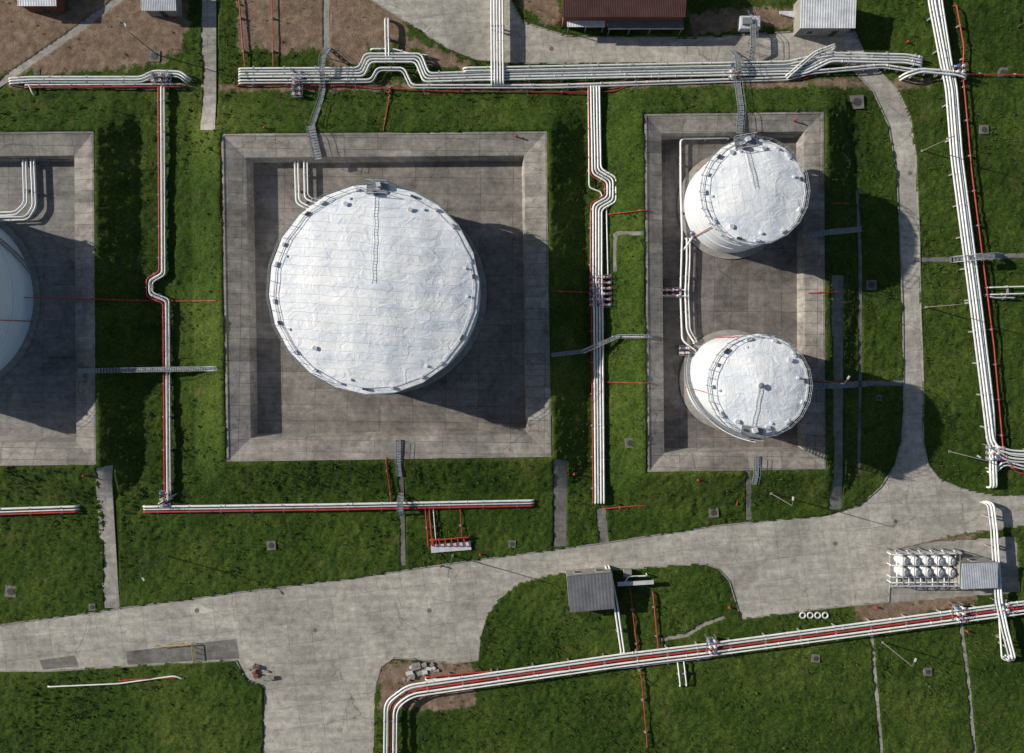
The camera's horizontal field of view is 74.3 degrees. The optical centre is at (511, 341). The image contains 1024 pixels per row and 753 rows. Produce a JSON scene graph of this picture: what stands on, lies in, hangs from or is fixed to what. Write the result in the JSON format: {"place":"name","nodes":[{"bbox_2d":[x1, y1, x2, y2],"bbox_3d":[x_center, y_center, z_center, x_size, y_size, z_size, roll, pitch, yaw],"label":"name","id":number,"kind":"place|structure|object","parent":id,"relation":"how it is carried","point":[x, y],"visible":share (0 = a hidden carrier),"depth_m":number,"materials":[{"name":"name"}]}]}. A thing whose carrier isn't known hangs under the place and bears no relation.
{"place":"outdoors","nodes":[
{"label":"outdoors","id":0,"kind":"place"},
{"bbox_2d":[95,465,118,607],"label":"concrete path","id":1,"kind":"structure","parent":0,"point":[104,490],"depth_m":119.95,"materials":[{"name":"grey concrete"}]},
{"bbox_2d":[200,0,216,129],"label":"concrete path","id":2,"kind":"structure","parent":0,"point":[209,40],"depth_m":119.95,"materials":[{"name":"grey concrete"}]},
{"bbox_2d":[0,0,1023,752],"bbox_3d":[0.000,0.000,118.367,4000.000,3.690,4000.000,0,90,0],"label":"grass ground","id":3,"kind":"structure","parent":0,"point":[104,42],"depth_m":119.79,"materials":[{"name":"green plant"}]},
{"bbox_2d":[4,585,15,596],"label":"concrete manhole","id":4,"kind":"object","parent":3,"relation":"on","point":[8,591],"visible":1,"depth_m":119.70,"materials":[{"name":"concrete"}]},
{"bbox_2d":[0,505,79,515],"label":"pipe rack","id":5,"kind":"object","parent":3,"relation":"on","point":[31,511],"visible":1,"depth_m":118.99,"materials":[{"name":"white metal"}]},
{"bbox_2d":[17,0,64,12],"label":"shed","id":6,"kind":"structure","parent":3,"relation":"on","point":[45,6],"depth_m":117.83,"materials":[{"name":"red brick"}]},
{"bbox_2d":[0,131,95,465],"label":"containment basin","id":7,"kind":"object","parent":3,"relation":"on","point":[47,403],"visible":0.95,"depth_m":120.00,"materials":[{"name":"concrete"}]},
{"bbox_2d":[0,159,30,215],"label":"tank feed pipe","id":8,"kind":"object","parent":7,"relation":"in","point":[24,171],"visible":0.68,"depth_m":118.97,"materials":[{"name":"white metal"}]},
{"bbox_2d":[0,159,39,222],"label":"tank feed pipe","id":9,"kind":"object","parent":7,"relation":"in","point":[32,167],"visible":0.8,"depth_m":118.87,"materials":[{"name":"white metal"}]},
{"bbox_2d":[0,222,40,378],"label":"storage tank","id":10,"kind":"object","parent":7,"relation":"on","point":[22,314],"visible":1,"depth_m":117.69,"materials":[{"name":"metal"}]},
{"bbox_2d":[0,0,122,87],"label":"footpath","id":11,"kind":"structure","parent":3,"relation":"on","point":[67,36],"depth_m":119.95,"materials":[{"name":"concrete"}]},
{"bbox_2d":[8,69,190,85],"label":"pipe rack","id":12,"kind":"object","parent":3,"relation":"on","point":[86,80],"visible":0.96,"depth_m":118.80,"materials":[{"name":"silver metal"}]},
{"bbox_2d":[24,82,184,89],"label":"pipe rack","id":13,"kind":"object","parent":3,"relation":"on","point":[39,85],"visible":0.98,"depth_m":119.00,"materials":[{"name":"metal"}]},
{"bbox_2d":[47,676,183,686],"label":"fire water pipe","id":14,"kind":"object","parent":3,"relation":"on","point":[165,677],"visible":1,"depth_m":119.41,"materials":[{"name":"metal"}]},
{"bbox_2d":[78,366,217,372],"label":"footbridge","id":15,"kind":"object","parent":3,"relation":"on","point":[130,369],"visible":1,"depth_m":117.97,"materials":[{"name":"metal"}]},
{"bbox_2d":[84,298,217,301],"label":"fire water pipe","id":16,"kind":"object","parent":3,"relation":"on","point":[149,300],"visible":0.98,"depth_m":118.38,"materials":[{"name":"red metal"}]},
{"bbox_2d":[148,50,160,61],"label":"concrete manhole","id":17,"kind":"object","parent":3,"relation":"on","point":[153,57],"visible":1,"depth_m":119.70,"materials":[{"name":"concrete"}]},
{"bbox_2d":[145,85,172,498],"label":"pipe rack","id":18,"kind":"object","parent":3,"relation":"on","point":[167,317],"visible":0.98,"depth_m":118.98,"materials":[{"name":"silver metal"}]},
{"bbox_2d":[141,0,181,16],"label":"shed","id":19,"kind":"structure","parent":3,"relation":"on","point":[166,8],"depth_m":117.20,"materials":[{"name":"metal"}]},
{"bbox_2d":[149,71,173,85],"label":"valve manifold","id":20,"kind":"object","parent":3,"relation":"on","point":[168,81],"visible":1,"depth_m":118.66,"materials":[{"name":"blue paint"}]},
{"bbox_2d":[158,489,172,508],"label":"valve manifold","id":21,"kind":"object","parent":3,"relation":"on","point":[165,499],"visible":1,"depth_m":118.84,"materials":[{"name":"blue paint"}]},
{"bbox_2d":[291,68,304,98],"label":"valve manifold","id":22,"kind":"object","parent":3,"relation":"on","point":[294,89],"visible":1,"depth_m":118.64,"materials":[{"name":"blue paint"}]},
{"bbox_2d":[308,85,325,127],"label":"dike stairs","id":23,"kind":"structure","parent":3,"relation":"on","point":[316,114],"depth_m":118.38,"materials":[{"name":"metal"}]},
{"bbox_2d":[318,46,330,88],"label":"pipe crossover stairs","id":24,"kind":"structure","parent":3,"relation":"on","point":[325,53],"depth_m":117.76,"materials":[{"name":"metal"}]},
{"bbox_2d":[323,0,329,48],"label":"footpath","id":25,"kind":"structure","parent":3,"relation":"on","point":[326,22],"depth_m":119.95,"materials":[{"name":"concrete"}]},
{"bbox_2d":[143,499,534,513],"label":"pipe rack","id":26,"kind":"object","parent":3,"relation":"on","point":[284,508],"visible":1,"depth_m":118.98,"materials":[{"name":"silver metal"}]},
{"bbox_2d":[221,131,550,461],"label":"containment basin","id":27,"kind":"object","parent":3,"relation":"on","point":[488,396],"visible":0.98,"depth_m":120.00,"materials":[{"name":"concrete"}]},
{"bbox_2d":[293,160,309,209],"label":"tank feed pipe","id":28,"kind":"object","parent":27,"relation":"in","point":[298,164],"visible":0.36,"depth_m":118.97,"materials":[{"name":"white metal"}]},
{"bbox_2d":[303,160,316,202],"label":"tank feed pipe","id":29,"kind":"object","parent":27,"relation":"in","point":[307,175],"visible":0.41,"depth_m":118.88,"materials":[{"name":"white metal"}]},
{"bbox_2d":[306,124,322,159],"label":"dike stairs","id":30,"kind":"structure","parent":27,"relation":"on","point":[319,156],"depth_m":116.92,"materials":[{"name":"metal"}]},
{"bbox_2d":[266,178,486,394],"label":"storage tank","id":31,"kind":"object","parent":27,"relation":"on","point":[378,286],"visible":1,"depth_m":107.73,"materials":[{"name":"metal"}]},
{"bbox_2d":[384,18,390,60],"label":"pipe rack","id":32,"kind":"object","parent":3,"relation":"on","point":[386,37],"visible":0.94,"depth_m":118.64,"materials":[{"name":"white metal"}]},
{"bbox_2d":[395,439,401,475],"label":"dike stairs","id":33,"kind":"structure","parent":3,"relation":"on","point":[398,466],"depth_m":116.96,"materials":[{"name":"metal"}]},
{"bbox_2d":[396,493,404,516],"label":"pipe crossover stairs","id":34,"kind":"structure","parent":3,"relation":"on","point":[400,511],"depth_m":118.35,"materials":[{"name":"grey metal"}]},
{"bbox_2d":[398,459,405,564],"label":"drain channel","id":35,"kind":"object","parent":3,"relation":"on","point":[402,524],"visible":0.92,"depth_m":119.95,"materials":[{"name":"grey concrete"}]},
{"bbox_2d":[402,662,438,681],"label":"stacked concrete slabs","id":36,"kind":"structure","parent":3,"relation":"on","point":[415,666],"depth_m":119.62,"materials":[{"name":"concrete"}]},
{"bbox_2d":[425,509,436,546],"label":"fire water pipe","id":37,"kind":"object","parent":3,"relation":"on","point":[430,527],"visible":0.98,"depth_m":119.32,"materials":[{"name":"metal"}]},
{"bbox_2d":[430,535,470,552],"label":"foam hydrant manifold","id":38,"kind":"object","parent":3,"relation":"on","point":[452,546],"visible":1,"depth_m":119.50,"materials":[{"name":"metal"}]},
{"bbox_2d":[490,0,504,86],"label":"pipe rack","id":39,"kind":"object","parent":3,"relation":"on","point":[499,64],"visible":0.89,"depth_m":118.17,"materials":[{"name":"white metal"}]},
{"bbox_2d":[425,652,712,680],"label":"pipe rack","id":40,"kind":"object","parent":3,"relation":"on","point":[449,675],"visible":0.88,"depth_m":118.90,"materials":[{"name":"white metal"}]},
{"bbox_2d":[238,51,922,83],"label":"pipe rack","id":41,"kind":"object","parent":3,"relation":"on","point":[624,73],"visible":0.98,"depth_m":118.67,"materials":[{"name":"silver metal"}]},
{"bbox_2d":[567,21,604,32],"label":"entrance canopy","id":42,"kind":"object","parent":3,"relation":"on","point":[585,24],"visible":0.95,"depth_m":117.25,"materials":[{"name":"metal"}]},
{"bbox_2d":[238,64,936,90],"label":"pipe rack","id":43,"kind":"object","parent":3,"relation":"on","point":[864,66],"visible":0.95,"depth_m":118.89,"materials":[{"name":"silver metal"}]},
{"bbox_2d":[237,66,940,93],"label":"fire water pipe","id":44,"kind":"object","parent":3,"relation":"on","point":[423,90],"visible":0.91,"depth_m":119.24,"materials":[{"name":"red metal"}]},
{"bbox_2d":[566,567,614,611],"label":"storage shed","id":45,"kind":"structure","parent":3,"relation":"on","point":[594,590],"depth_m":116.64,"materials":[{"name":"metal"}]},
{"bbox_2d":[586,87,602,280],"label":"pipe","id":46,"kind":"object","parent":3,"relation":"on","point":[593,189],"visible":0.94,"depth_m":119.16,"materials":[{"name":"white metal"}]},
{"bbox_2d":[581,335,618,352],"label":"footbridge","id":47,"kind":"object","parent":3,"relation":"on","point":[599,343],"visible":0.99,"depth_m":117.77,"materials":[{"name":"metal"}]},
{"bbox_2d":[589,275,611,307],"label":"valve manifold","id":48,"kind":"object","parent":3,"relation":"on","point":[603,288],"visible":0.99,"depth_m":118.70,"materials":[{"name":"blue paint"}]},
{"bbox_2d":[587,85,616,503],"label":"pipe rack","id":49,"kind":"object","parent":3,"relation":"on","point":[599,394],"visible":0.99,"depth_m":118.77,"materials":[{"name":"silver metal"}]},
{"bbox_2d":[605,565,624,652],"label":"pipe rack","id":50,"kind":"object","parent":3,"relation":"on","point":[618,630],"visible":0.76,"depth_m":118.57,"materials":[{"name":"white metal"}]},
{"bbox_2d":[613,233,616,271],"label":"footpath","id":51,"kind":"structure","parent":3,"relation":"on","point":[614,252],"depth_m":118.91,"materials":[{"name":"grey concrete"}]},
{"bbox_2d":[562,0,682,27],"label":"walls","id":52,"kind":"structure","parent":3,"relation":"on","point":[566,19],"depth_m":116.59,"materials":[{"name":"red brick"}]},
{"bbox_2d":[562,0,686,16],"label":"roof","id":53,"kind":"structure","parent":52,"relation":"on","point":[623,8],"depth_m":114.97,"materials":[{"name":"red metal"}]},
{"bbox_2d":[617,568,653,585],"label":"metering skid","id":54,"kind":"object","parent":3,"relation":"on","point":[627,572],"visible":1,"depth_m":118.25,"materials":[{"name":"metal"}]},
{"bbox_2d":[629,588,647,747],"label":"fire water pipe","id":55,"kind":"object","parent":3,"relation":"on","point":[640,670],"visible":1,"depth_m":119.33,"materials":[{"name":"red metal"}]},
{"bbox_2d":[607,17,683,34],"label":"lean to canopy","id":56,"kind":"object","parent":3,"relation":"on","point":[629,25],"visible":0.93,"depth_m":117.15,"materials":[{"name":"metal"}]},
{"bbox_2d":[463,52,833,73],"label":"pipe rack","id":57,"kind":"object","parent":3,"relation":"on","point":[666,64],"visible":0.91,"depth_m":118.44,"materials":[{"name":"white metal"}]},
{"bbox_2d":[661,616,724,640],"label":"footpath","id":58,"kind":"structure","parent":3,"relation":"on","point":[691,632],"depth_m":119.95,"materials":[{"name":"concrete"}]},
{"bbox_2d":[383,599,1023,752],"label":"pipe rack","id":59,"kind":"object","parent":3,"relation":"on","point":[730,650],"visible":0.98,"depth_m":118.28,"materials":[{"name":"white metal"}]},
{"bbox_2d":[704,634,717,656],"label":"valve manifold","id":60,"kind":"object","parent":3,"relation":"on","point":[710,641],"visible":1,"depth_m":118.16,"materials":[{"name":"blue paint"}]},
{"bbox_2d":[644,112,825,471],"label":"containment basin","id":61,"kind":"object","parent":3,"relation":"on","point":[767,289],"visible":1,"depth_m":118.91,"materials":[{"name":"concrete"}]},
{"bbox_2d":[663,287,681,297],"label":"valve manifold","id":62,"kind":"object","parent":61,"relation":"on","point":[673,294],"visible":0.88,"depth_m":118.96,"materials":[{"name":"blue paint"}]},
{"bbox_2d":[683,238,696,343],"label":"tank feed pipe","id":63,"kind":"object","parent":61,"relation":"in","point":[689,277],"visible":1,"depth_m":118.89,"materials":[{"name":"silver metal"}]},
{"bbox_2d":[678,137,729,351],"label":"tank feed pipe","id":64,"kind":"object","parent":61,"relation":"in","point":[682,250],"visible":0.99,"depth_m":118.97,"materials":[{"name":"metal"}]},
{"bbox_2d":[677,132,809,258],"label":"storage tank","id":65,"kind":"object","parent":61,"relation":"on","point":[751,191],"visible":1,"depth_m":108.31,"materials":[{"name":"metal"}]},
{"bbox_2d":[679,330,812,441],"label":"storage tank","id":66,"kind":"object","parent":61,"relation":"on","point":[751,387],"visible":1,"depth_m":105.81,"materials":[{"name":"metal"}]},
{"bbox_2d":[730,49,743,83],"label":"pipe crossover stairs","id":67,"kind":"structure","parent":3,"relation":"on","point":[736,55],"depth_m":117.54,"materials":[{"name":"metal"}]},
{"bbox_2d":[734,78,745,133],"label":"dike stairs","id":68,"kind":"structure","parent":3,"relation":"on","point":[738,89],"depth_m":117.17,"materials":[{"name":"metal"}]},
{"bbox_2d":[746,471,751,519],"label":"drain channel","id":69,"kind":"object","parent":3,"relation":"on","point":[748,495],"visible":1,"depth_m":118.76,"materials":[{"name":"grey concrete"}]},
{"bbox_2d":[746,10,757,63],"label":"dike stairs","id":70,"kind":"structure","parent":3,"relation":"on","point":[752,30],"depth_m":117.95,"materials":[{"name":"metal"}]},
{"bbox_2d":[752,455,760,484],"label":"dike stairs","id":71,"kind":"structure","parent":3,"relation":"on","point":[755,478],"depth_m":116.83,"materials":[{"name":"metal"}]},
{"bbox_2d":[738,11,794,31],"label":"electrical cabinet","id":72,"kind":"object","parent":3,"relation":"on","point":[744,22],"visible":0.82,"depth_m":118.40,"materials":[{"name":"metal"}]},
{"bbox_2d":[785,43,836,78],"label":"pipe rack","id":73,"kind":"object","parent":3,"relation":"on","point":[818,52],"visible":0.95,"depth_m":118.21,"materials":[{"name":"white metal"}]},
{"bbox_2d":[793,0,855,35],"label":"metal roof shed","id":74,"kind":"structure","parent":3,"relation":"on","point":[824,18],"depth_m":116.12,"materials":[{"name":"metal"}]},
{"bbox_2d":[809,382,855,387],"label":"dike stairs","id":75,"kind":"structure","parent":3,"relation":"on","point":[844,385],"depth_m":117.13,"materials":[{"name":"metal"}]},
{"bbox_2d":[807,226,862,237],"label":"dike stairs","id":76,"kind":"structure","parent":3,"relation":"on","point":[844,230],"depth_m":117.20,"materials":[{"name":"metal"}]},
{"bbox_2d":[850,95,863,108],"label":"concrete manhole","id":77,"kind":"object","parent":3,"relation":"on","point":[856,101],"visible":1,"depth_m":119.42,"materials":[{"name":"concrete"}]},
{"bbox_2d":[856,190,861,472],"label":"drain channel","id":78,"kind":"object","parent":3,"relation":"on","point":[860,331],"visible":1,"depth_m":119.67,"materials":[{"name":"grey concrete"}]},
{"bbox_2d":[866,280,876,289],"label":"concrete manhole","id":79,"kind":"object","parent":3,"relation":"on","point":[871,284],"visible":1,"depth_m":119.61,"materials":[{"name":"concrete"}]},
{"bbox_2d":[844,380,902,386],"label":"footpath","id":80,"kind":"structure","parent":3,"relation":"on","point":[879,383],"depth_m":119.95,"materials":[{"name":"grey concrete"}]},
{"bbox_2d":[870,635,882,752],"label":"footpath","id":81,"kind":"structure","parent":3,"relation":"on","point":[876,695],"depth_m":119.95,"materials":[{"name":"concrete"}]},
{"bbox_2d":[899,68,966,81],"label":"pipe rack","id":82,"kind":"object","parent":3,"relation":"on","point":[938,72],"visible":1,"depth_m":118.10,"materials":[{"name":"silver metal"}]},
{"bbox_2d":[914,257,960,261],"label":"footpath","id":83,"kind":"structure","parent":3,"relation":"on","point":[936,259],"depth_m":119.95,"materials":[{"name":"grey concrete"}]},
{"bbox_2d":[948,601,967,622],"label":"valve manifold","id":84,"kind":"object","parent":3,"relation":"on","point":[958,607],"visible":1,"depth_m":118.16,"materials":[{"name":"blue paint"}]},
{"bbox_2d":[936,0,997,487],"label":"pipe rack","id":85,"kind":"object","parent":3,"relation":"on","point":[993,476],"visible":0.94,"depth_m":118.56,"materials":[{"name":"metal"}]},
{"bbox_2d":[960,623,975,752],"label":"footpath","id":86,"kind":"structure","parent":3,"relation":"on","point":[968,681],"depth_m":119.95,"materials":[{"name":"concrete"}]},
{"bbox_2d":[927,0,1023,462],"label":"pipe rack","id":87,"kind":"object","parent":3,"relation":"on","point":[941,51],"visible":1,"depth_m":118.37,"materials":[{"name":"white metal"}]},
{"bbox_2d":[949,252,1004,262],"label":"footbridge","id":88,"kind":"object","parent":3,"relation":"on","point":[996,255],"visible":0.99,"depth_m":117.71,"materials":[{"name":"metal"}]},
{"bbox_2d":[952,5,1023,473],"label":"pipe rack","id":89,"kind":"object","parent":3,"relation":"on","point":[974,190],"visible":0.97,"depth_m":118.83,"materials":[{"name":"grey metal"}]},
{"bbox_2d":[983,444,1002,460],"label":"valve manifold","id":90,"kind":"object","parent":3,"relation":"on","point":[992,453],"visible":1,"depth_m":118.26,"materials":[{"name":"blue paint"}]},
{"bbox_2d":[980,500,1015,659],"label":"pipe rack","id":91,"kind":"object","parent":3,"relation":"on","point":[1009,644],"visible":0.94,"depth_m":118.00,"materials":[{"name":"white metal"}]},
{"bbox_2d":[984,285,1023,295],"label":"pipe rack","id":92,"kind":"object","parent":3,"relation":"on","point":[1007,287],"visible":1,"depth_m":119.01,"materials":[{"name":"silver metal"}]},
{"bbox_2d":[994,612,1014,661],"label":"pipe rack","id":93,"kind":"object","parent":3,"relation":"on","point":[1000,637],"visible":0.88,"depth_m":118.73,"materials":[{"name":"white metal"}]},
{"bbox_2d":[985,253,1023,258],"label":"footpath","id":94,"kind":"structure","parent":3,"relation":"on","point":[1014,255],"depth_m":119.95,"materials":[{"name":"grey concrete"}]},
{"bbox_2d":[987,461,1023,472],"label":"pipe rack","id":95,"kind":"object","parent":3,"relation":"on","point":[1003,462],"visible":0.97,"depth_m":118.89,"materials":[{"name":"white metal"}]},
{"bbox_2d":[990,444,1023,454],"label":"pipe rack","id":96,"kind":"object","parent":3,"relation":"on","point":[1001,447],"visible":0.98,"depth_m":118.08,"materials":[{"name":"white metal"}]},
{"bbox_2d":[0,0,1023,752],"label":"concrete road","id":97,"kind":"structure","parent":0,"point":[318,692],"depth_m":119.98,"materials":[{"name":"grey concrete"}]},
{"bbox_2d":[39,655,77,669],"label":"asphalt patch","id":98,"kind":"object","parent":97,"relation":"on","point":[62,662],"visible":1,"depth_m":119.97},
{"bbox_2d":[126,639,238,664],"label":"asphalt patch","id":99,"kind":"object","parent":97,"relation":"on","point":[220,650],"visible":1,"depth_m":119.97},
{"bbox_2d":[247,663,274,680],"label":"rubble pile","id":100,"kind":"object","parent":97,"relation":"on","point":[254,667],"visible":1,"depth_m":119.55,"materials":[{"name":"red brick"}]},
{"bbox_2d":[553,459,567,546],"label":"concrete path","id":101,"kind":"structure","parent":0,"point":[560,488],"depth_m":119.78,"materials":[{"name":"grey concrete"}]},
{"bbox_2d":[596,508,608,541],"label":"concrete path","id":102,"kind":"structure","parent":0,"point":[602,525],"depth_m":119.95,"materials":[{"name":"grey concrete"}]},
{"bbox_2d":[829,275,843,508],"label":"concrete path","id":103,"kind":"structure","parent":0,"point":[837,309],"depth_m":117.90,"materials":[{"name":"grey concrete"}]},
{"bbox_2d":[889,537,1019,602],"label":"pump yard pavement","id":104,"kind":"structure","parent":0,"point":[977,547],"depth_m":119.98,"materials":[{"name":"concrete"}]},
{"bbox_2d":[883,547,961,587],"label":"pump station","id":105,"kind":"object","parent":104,"relation":"on","point":[921,568],"visible":0.98,"depth_m":118.58,"materials":[{"name":"metal"}]},
{"bbox_2d":[952,557,997,588],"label":"pump shelter","id":106,"kind":"object","parent":104,"relation":"on","point":[974,575],"visible":0.97,"depth_m":116.88,"materials":[{"name":"metal"}]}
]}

